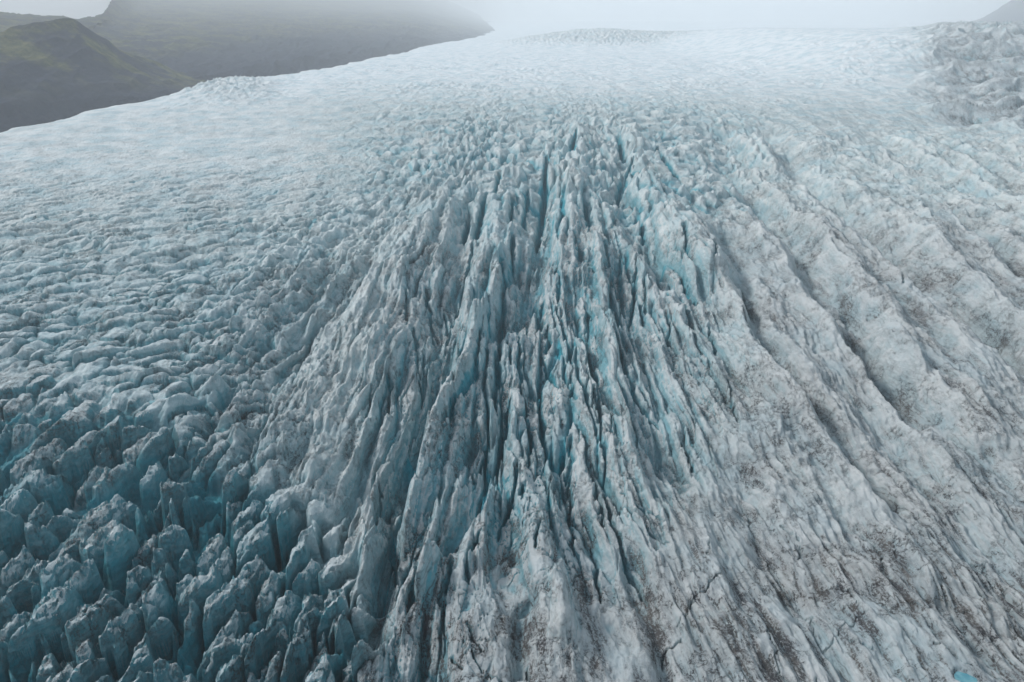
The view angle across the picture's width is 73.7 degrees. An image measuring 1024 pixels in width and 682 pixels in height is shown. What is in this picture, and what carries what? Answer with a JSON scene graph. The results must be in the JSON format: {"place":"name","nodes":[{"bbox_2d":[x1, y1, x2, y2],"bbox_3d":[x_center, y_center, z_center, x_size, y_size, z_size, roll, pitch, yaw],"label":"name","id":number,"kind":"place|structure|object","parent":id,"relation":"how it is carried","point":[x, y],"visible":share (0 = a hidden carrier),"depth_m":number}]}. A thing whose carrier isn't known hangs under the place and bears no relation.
{"place":"outdoors","nodes":[
{"label":"outdoors","id":0,"kind":"place"},
{"bbox_2d":[0,18,205,132],"bbox_3d":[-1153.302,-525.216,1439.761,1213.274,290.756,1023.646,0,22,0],"label":"hill","id":1,"kind":"structure","parent":0,"point":[57,69],"depth_m":1340.38},
{"bbox_2d":[0,0,494,80],"bbox_3d":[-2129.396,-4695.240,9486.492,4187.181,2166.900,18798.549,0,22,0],"label":"mountain","id":2,"kind":"structure","parent":0,"point":[209,40],"depth_m":3161.04},
{"bbox_2d":[0,0,1010,20],"label":"sky","id":3,"kind":"structure","parent":0,"point":[489,10]},
{"bbox_2d":[0,20,1023,681],"bbox_3d":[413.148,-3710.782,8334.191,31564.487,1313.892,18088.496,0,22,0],"label":"glacier","id":4,"kind":"object","parent":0,"point":[598,352],"visible":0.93,"depth_m":320.19},
{"bbox_2d":[0,545,35,597],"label":"serac","id":5,"kind":"object","parent":4,"relation":"on","point":[17,567],"visible":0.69,"depth_m":192.71},
{"bbox_2d":[0,423,35,465],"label":"serac","id":6,"kind":"object","parent":4,"relation":"on","point":[22,437],"visible":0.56,"depth_m":253.66},
{"bbox_2d":[0,488,37,522],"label":"serac","id":7,"kind":"object","parent":4,"relation":"on","point":[22,503],"visible":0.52,"depth_m":211.29},
{"bbox_2d":[3,393,35,421],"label":"serac","id":8,"kind":"object","parent":4,"relation":"on","point":[23,403],"visible":0.98,"depth_m":274.49},
{"bbox_2d":[0,469,75,515],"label":"serac","id":9,"kind":"object","parent":4,"relation":"on","point":[39,485],"visible":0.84,"depth_m":221.72},
{"bbox_2d":[24,520,65,560],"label":"serac","id":10,"kind":"object","parent":4,"relation":"on","point":[42,543],"visible":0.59,"depth_m":201.35},
{"bbox_2d":[7,586,84,681],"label":"serac","id":11,"kind":"object","parent":4,"relation":"on","point":[54,611],"visible":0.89,"depth_m":167.60},
{"bbox_2d":[28,438,69,462],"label":"serac","id":12,"kind":"object","parent":4,"relation":"on","point":[55,449],"visible":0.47,"depth_m":244.32},
{"bbox_2d":[39,554,81,597],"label":"serac","id":13,"kind":"object","parent":4,"relation":"on","point":[61,570],"visible":0.45,"depth_m":183.51},
{"bbox_2d":[55,537,86,562],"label":"serac","id":14,"kind":"object","parent":4,"relation":"on","point":[72,544],"visible":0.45,"depth_m":196.72},
{"bbox_2d":[58,397,109,421],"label":"serac","id":15,"kind":"object","parent":4,"relation":"on","point":[90,408],"visible":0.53,"depth_m":271.49},
{"bbox_2d":[63,559,105,603],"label":"serac","id":16,"kind":"object","parent":4,"relation":"on","point":[85,581],"visible":0.56,"depth_m":184.98},
{"bbox_2d":[60,594,124,662],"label":"serac","id":17,"kind":"object","parent":4,"relation":"on","point":[112,604],"visible":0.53,"depth_m":173.74},
{"bbox_2d":[48,494,144,561],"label":"serac","id":18,"kind":"object","parent":4,"relation":"on","point":[118,507],"visible":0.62,"depth_m":212.15},
{"bbox_2d":[93,393,127,423],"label":"serac","id":19,"kind":"object","parent":4,"relation":"on","point":[118,402],"visible":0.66,"depth_m":275.65},
{"bbox_2d":[98,588,125,604],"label":"serac","id":20,"kind":"object","parent":4,"relation":"on","point":[119,596],"visible":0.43,"depth_m":189.34},
{"bbox_2d":[87,462,142,511],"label":"serac","id":21,"kind":"object","parent":4,"relation":"on","point":[123,480],"visible":0.45,"depth_m":229.31},
{"bbox_2d":[96,603,145,648],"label":"serac","id":22,"kind":"object","parent":4,"relation":"on","point":[136,609],"visible":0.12,"depth_m":174.93},
{"bbox_2d":[103,524,139,592],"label":"serac","id":23,"kind":"object","parent":4,"relation":"on","point":[121,546],"visible":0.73,"depth_m":193.54},
{"bbox_2d":[124,398,138,415],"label":"serac","id":24,"kind":"object","parent":4,"relation":"on","point":[132,404],"visible":0.82,"depth_m":273.04},
{"bbox_2d":[123,535,158,594],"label":"serac","id":25,"kind":"object","parent":4,"relation":"on","point":[145,550],"visible":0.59,"depth_m":197.73},
{"bbox_2d":[135,507,158,546],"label":"serac","id":26,"kind":"object","parent":4,"relation":"on","point":[145,531],"visible":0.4,"depth_m":211.93},
{"bbox_2d":[139,461,168,516],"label":"serac","id":27,"kind":"object","parent":4,"relation":"on","point":[152,479],"visible":0.56,"depth_m":229.86},
{"bbox_2d":[136,426,175,476],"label":"serac","id":28,"kind":"object","parent":4,"relation":"on","point":[157,447],"visible":0.86,"depth_m":245.30},
{"bbox_2d":[135,567,179,607],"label":"serac","id":29,"kind":"object","parent":4,"relation":"on","point":[160,576],"visible":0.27,"depth_m":187.18},
{"bbox_2d":[133,617,182,660],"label":"serac","id":30,"kind":"object","parent":4,"relation":"on","point":[157,639],"visible":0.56,"depth_m":169.44},
{"bbox_2d":[142,581,177,632],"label":"serac","id":31,"kind":"object","parent":4,"relation":"on","point":[158,600],"visible":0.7,"depth_m":174.07},
{"bbox_2d":[157,510,181,536],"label":"serac","id":32,"kind":"object","parent":4,"relation":"on","point":[168,522],"visible":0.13,"depth_m":210.21},
{"bbox_2d":[165,418,189,471],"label":"serac","id":33,"kind":"object","parent":4,"relation":"on","point":[180,439],"visible":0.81,"depth_m":253.28},
{"bbox_2d":[160,479,208,528],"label":"serac","id":34,"kind":"object","parent":4,"relation":"on","point":[174,491],"visible":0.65,"depth_m":218.62},
{"bbox_2d":[177,599,204,678],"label":"serac","id":35,"kind":"object","parent":4,"relation":"on","point":[191,650],"visible":0.72,"depth_m":171.72},
{"bbox_2d":[177,563,223,639],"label":"serac","id":36,"kind":"object","parent":4,"relation":"on","point":[201,588],"visible":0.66,"depth_m":179.25},
{"bbox_2d":[182,494,221,537],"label":"serac","id":37,"kind":"object","parent":4,"relation":"on","point":[196,508],"visible":0.88,"depth_m":220.28},
{"bbox_2d":[196,533,227,576],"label":"serac","id":38,"kind":"object","parent":4,"relation":"on","point":[216,546],"visible":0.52,"depth_m":195.95},
{"bbox_2d":[202,636,239,681],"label":"serac","id":39,"kind":"object","parent":4,"relation":"on","point":[225,651],"visible":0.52,"depth_m":165.19},
{"bbox_2d":[197,609,253,681],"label":"serac","id":40,"kind":"object","parent":4,"relation":"on","point":[236,626],"visible":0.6,"depth_m":173.22},
{"bbox_2d":[203,576,259,651],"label":"serac","id":41,"kind":"object","parent":4,"relation":"on","point":[238,594],"visible":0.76,"depth_m":177.66},
{"bbox_2d":[230,499,264,555],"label":"serac","id":42,"kind":"object","parent":4,"relation":"on","point":[253,511],"visible":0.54,"depth_m":210.29},
{"bbox_2d":[236,555,270,590],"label":"serac","id":43,"kind":"object","parent":4,"relation":"on","point":[256,571],"visible":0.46,"depth_m":192.11},
{"bbox_2d":[235,512,279,575],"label":"serac","id":44,"kind":"object","parent":4,"relation":"on","point":[261,537],"visible":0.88,"depth_m":199.53},
{"bbox_2d":[242,473,274,510],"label":"serac","id":45,"kind":"object","parent":4,"relation":"on","point":[261,489],"visible":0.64,"depth_m":220.75},
{"bbox_2d":[248,570,285,635],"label":"serac","id":46,"kind":"object","parent":4,"relation":"on","point":[272,589],"visible":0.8,"depth_m":182.60},
{"bbox_2d":[260,488,295,521],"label":"serac","id":47,"kind":"object","parent":4,"relation":"on","point":[277,502],"visible":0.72,"depth_m":211.94},
{"bbox_2d":[272,628,290,658],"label":"serac","id":48,"kind":"object","parent":4,"relation":"on","point":[282,640],"visible":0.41,"depth_m":166.06},
{"bbox_2d":[265,590,302,635],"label":"serac","id":49,"kind":"object","parent":4,"relation":"on","point":[286,611],"visible":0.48,"depth_m":180.32},
{"bbox_2d":[954,671,976,681],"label":"water","id":50,"kind":"structure","parent":0,"point":[961,676],"depth_m":155.27},
{"bbox_2d":[969,0,1023,22],"bbox_3d":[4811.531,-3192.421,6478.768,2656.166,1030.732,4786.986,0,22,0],"label":"mountain","id":51,"kind":"structure","parent":0,"point":[1012,10],"depth_m":6845.35}
]}

